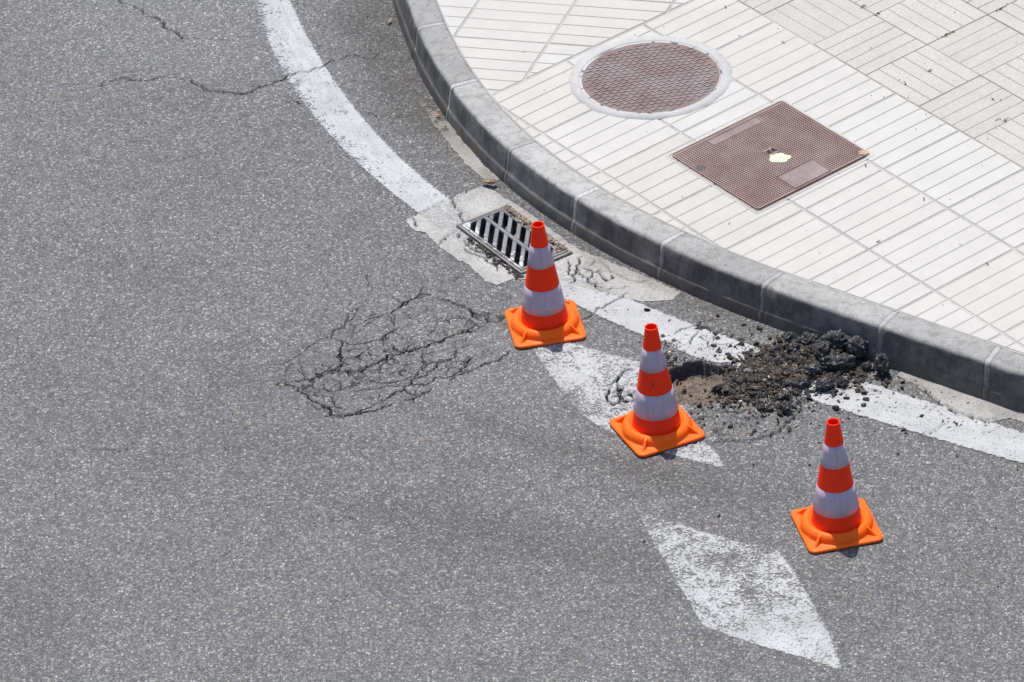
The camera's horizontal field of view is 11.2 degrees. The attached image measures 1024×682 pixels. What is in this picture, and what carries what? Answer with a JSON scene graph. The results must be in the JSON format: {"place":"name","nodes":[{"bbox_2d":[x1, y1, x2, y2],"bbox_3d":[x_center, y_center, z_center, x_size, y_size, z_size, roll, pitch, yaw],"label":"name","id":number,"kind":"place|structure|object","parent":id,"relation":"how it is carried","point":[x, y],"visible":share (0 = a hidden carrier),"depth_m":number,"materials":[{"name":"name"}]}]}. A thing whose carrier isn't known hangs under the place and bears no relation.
{"place":"outdoors","nodes":[
{"label":"outdoors","id":0,"kind":"place"},
{"bbox_2d":[0,0,1023,681],"bbox_3d":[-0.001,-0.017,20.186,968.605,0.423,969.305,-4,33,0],"label":"road","id":1,"kind":"structure","parent":0,"point":[152,322],"depth_m":19.21,"materials":[{"name":"grey asphalt"}]},
{"bbox_2d":[481,222,527,265],"bbox_3d":[0.017,-0.287,20.454,0.221,0.238,0.430,-23,37,-26],"label":"drain silt","id":2,"kind":"object","parent":1,"relation":"on","point":[501,242],"visible":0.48,"depth_m":20.48,"materials":[{"name":"black soil"}]},
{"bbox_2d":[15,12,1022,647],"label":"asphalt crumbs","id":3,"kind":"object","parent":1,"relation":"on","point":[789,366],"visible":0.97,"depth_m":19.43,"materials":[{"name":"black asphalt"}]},
{"bbox_2d":[769,345,778,352],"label":"asphalt lump","id":4,"kind":"object","parent":3,"relation":"on","point":[773,349],"visible":1,"depth_m":19.57,"materials":[{"name":"grey asphalt"}]},
{"bbox_2d":[777,332,797,343],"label":"asphalt lump","id":5,"kind":"object","parent":3,"relation":"on","point":[788,337],"visible":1,"depth_m":19.60,"materials":[{"name":"grey asphalt"}]},
{"bbox_2d":[787,342,799,352],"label":"asphalt lump","id":6,"kind":"object","parent":3,"relation":"on","point":[794,346],"visible":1,"depth_m":19.53,"materials":[{"name":"grey asphalt"}]},
{"bbox_2d":[791,377,809,388],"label":"asphalt lump","id":7,"kind":"object","parent":3,"relation":"on","point":[799,382],"visible":1,"depth_m":19.37,"materials":[{"name":"grey asphalt"}]},
{"bbox_2d":[794,331,820,346],"bbox_3d":[1.122,-0.003,19.577,0.113,0.072,0.072,12,36,23],"label":"asphalt lump","id":8,"kind":"object","parent":3,"relation":"on","point":[806,338],"visible":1,"depth_m":19.56,"materials":[{"name":"grey asphalt"}]},
{"bbox_2d":[802,363,822,376],"bbox_3d":[1.124,0.109,19.436,0.080,0.052,0.061,-4,33,0],"label":"asphalt lump","id":9,"kind":"object","parent":3,"relation":"on","point":[811,369],"visible":1,"depth_m":19.42,"materials":[{"name":"grey asphalt"}]},
{"bbox_2d":[813,340,830,360],"bbox_3d":[1.160,0.033,19.493,0.065,0.064,0.087,13,37,24],"label":"asphalt lump","id":10,"kind":"object","parent":3,"relation":"on","point":[821,349],"visible":1,"depth_m":19.47,"materials":[{"name":"grey asphalt"}]},
{"bbox_2d":[815,377,835,391],"bbox_3d":[1.166,0.166,19.361,0.079,0.056,0.058,-4,33,0],"label":"asphalt lump","id":11,"kind":"object","parent":3,"relation":"on","point":[826,384],"visible":1,"depth_m":19.34,"materials":[{"name":"grey asphalt"}]},
{"bbox_2d":[820,354,856,368],"bbox_3d":[1.222,0.076,19.456,0.139,0.054,0.073,-4,33,0],"label":"asphalt lump","id":12,"kind":"object","parent":3,"relation":"on","point":[839,361],"visible":1,"depth_m":19.44,"materials":[{"name":"grey asphalt"}]},
{"bbox_2d":[873,353,890,376],"bbox_3d":[1.379,0.090,19.408,0.068,0.102,0.068,-4,33,0],"label":"asphalt lump","id":13,"kind":"object","parent":3,"relation":"on","point":[881,364],"visible":1,"depth_m":19.39,"materials":[{"name":"black asphalt"}]},
{"bbox_2d":[504,221,585,348],"bbox_3d":[0.113,-0.250,19.724,0.277,0.457,0.277,-8,33,-6],"label":"traffic cone","id":14,"kind":"object","parent":1,"relation":"on","point":[546,313],"visible":1,"depth_m":19.73,"materials":[{"name":"orange plastic"}]},
{"bbox_2d":[531,342,724,466],"bbox_3d":[0.428,0.237,19.392,0.414,0.034,1.122,-14,35,-15],"label":"diamond marking","id":15,"kind":"object","parent":1,"relation":"on","point":[570,376],"visible":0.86,"depth_m":19.52,"materials":[{"name":"paint"}]},
{"bbox_2d":[609,323,704,456],"bbox_3d":[0.521,0.138,19.082,0.277,0.457,0.277,-17,35,-19],"label":"traffic cone","id":16,"kind":"object","parent":15,"relation":"on","point":[657,419],"visible":1,"depth_m":19.09,"materials":[{"name":"orange plastic"}]},
{"bbox_2d":[257,0,1023,462],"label":"edge line","id":17,"kind":"object","parent":1,"relation":"on","point":[307,68],"visible":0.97,"depth_m":20.01,"materials":[{"name":"paint"}]},
{"bbox_2d":[835,378,848,387],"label":"asphalt lump","id":18,"kind":"object","parent":17,"relation":"on","point":[843,382],"visible":1,"depth_m":19.36,"materials":[{"name":"grey asphalt"}]},
{"bbox_2d":[392,0,1023,411],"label":"kerb","id":19,"kind":"structure","parent":1,"relation":"on","point":[506,150],"depth_m":20.00,"materials":[{"name":"concrete"}]},
{"bbox_2d":[405,88,1023,423],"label":"gutter concrete","id":20,"kind":"object","parent":1,"relation":"on","point":[600,273],"visible":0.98,"depth_m":20.20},
{"bbox_2d":[482,178,495,183],"bbox_3d":[-0.092,-0.635,20.724,0.063,0.020,0.029,7,35,17],"label":"dry leaf","id":21,"kind":"object","parent":20,"relation":"on","point":[489,181],"visible":1,"depth_m":20.73,"materials":[{"name":"brown plant"}]},
{"bbox_2d":[457,204,571,274],"bbox_3d":[0.010,-0.376,20.396,0.240,0.070,0.457,-23,37,-26],"label":"storm drain grate","id":22,"kind":"object","parent":20,"relation":"in","point":[492,221],"visible":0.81,"depth_m":20.41,"materials":[{"name":"metal"}]},
{"bbox_2d":[502,204,567,250],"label":"leaf litter","id":23,"kind":"object","parent":22,"relation":"on","point":[530,221],"visible":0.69,"depth_m":20.45,"materials":[{"name":"brown plant"}]},
{"bbox_2d":[711,382,727,393],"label":"asphalt lump","id":24,"kind":"object","parent":1,"relation":"on","point":[717,388],"visible":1,"depth_m":19.44,"materials":[{"name":"black asphalt"}]},
{"bbox_2d":[642,515,841,668],"bbox_3d":[0.815,0.875,18.348,0.428,0.003,1.159,-13,34,-13],"label":"diamond marking","id":25,"kind":"object","parent":1,"relation":"on","point":[815,631],"visible":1,"depth_m":18.28,"materials":[{"name":"paint"}]},
{"bbox_2d":[670,344,873,403],"bbox_3d":[0.998,0.099,19.494,0.828,0.052,0.738,-4,33,0],"label":"debris mound","id":26,"kind":"object","parent":1,"relation":"on","point":[726,386],"visible":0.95,"depth_m":19.47,"materials":[{"name":"black asphalt"}]},
{"bbox_2d":[819,329,851,351],"bbox_3d":[1.222,0.001,19.540,0.145,0.103,0.091,-4,33,0],"label":"asphalt lump","id":27,"kind":"object","parent":26,"relation":"on","point":[838,339],"visible":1,"depth_m":19.51,"materials":[{"name":"black asphalt"}]},
{"bbox_2d":[844,335,868,358],"bbox_3d":[1.295,0.026,19.496,0.081,0.102,0.093,20,40,32],"label":"asphalt lump","id":28,"kind":"object","parent":26,"relation":"on","point":[856,346],"visible":1,"depth_m":19.47,"materials":[{"name":"black asphalt"}]},
{"bbox_2d":[861,361,871,370],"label":"asphalt lump","id":29,"kind":"object","parent":26,"relation":"on","point":[865,366],"visible":1,"depth_m":19.45,"materials":[{"name":"grey asphalt"}]},
{"bbox_2d":[778,400,791,414],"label":"asphalt lump","id":30,"kind":"object","parent":1,"relation":"on","point":[785,406],"visible":1,"depth_m":19.24,"materials":[{"name":"grey asphalt"}]},
{"bbox_2d":[791,418,882,553],"bbox_3d":[1.149,0.475,18.500,0.277,0.457,0.277,-10,34,-9],"label":"traffic cone","id":31,"kind":"object","parent":1,"relation":"on","point":[837,515],"visible":1,"depth_m":18.51,"materials":[{"name":"orange plastic"}]},
{"bbox_2d":[436,0,1023,354],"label":"pavement","id":32,"kind":"structure","parent":0,"point":[825,64],"depth_m":20.70,"materials":[{"name":"tile"}]},
{"bbox_2d":[568,36,732,119],"bbox_3d":[0.562,-1.065,21.070,0.677,0.016,0.674,-4,33,0],"label":"manhole cover","id":33,"kind":"object","parent":32,"relation":"on","point":[650,78],"visible":1,"depth_m":21.06,"materials":[{"name":"metal"}]},
{"bbox_2d":[666,99,873,213],"bbox_3d":[1.016,-0.732,20.501,0.654,0.018,0.586,-27,39,-30],"label":"service cover","id":34,"kind":"object","parent":32,"relation":"on","point":[769,154],"visible":1,"depth_m":20.49,"materials":[{"name":"brown metal"}]},
{"bbox_2d":[634,3,1016,264],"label":"pavement litter","id":35,"kind":"object","parent":32,"relation":"on","point":[865,164],"visible":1,"depth_m":20.73,"materials":[{"name":"brown"}]},
{"bbox_2d":[860,4,1009,121],"bbox_3d":[1.751,-1.134,21.025,0.596,0.008,1.014,-4,33,0],"label":"moss","id":36,"kind":"object","parent":32,"relation":"on","point":[941,36],"visible":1,"depth_m":21.20,"materials":[{"name":"plant"}]}
]}

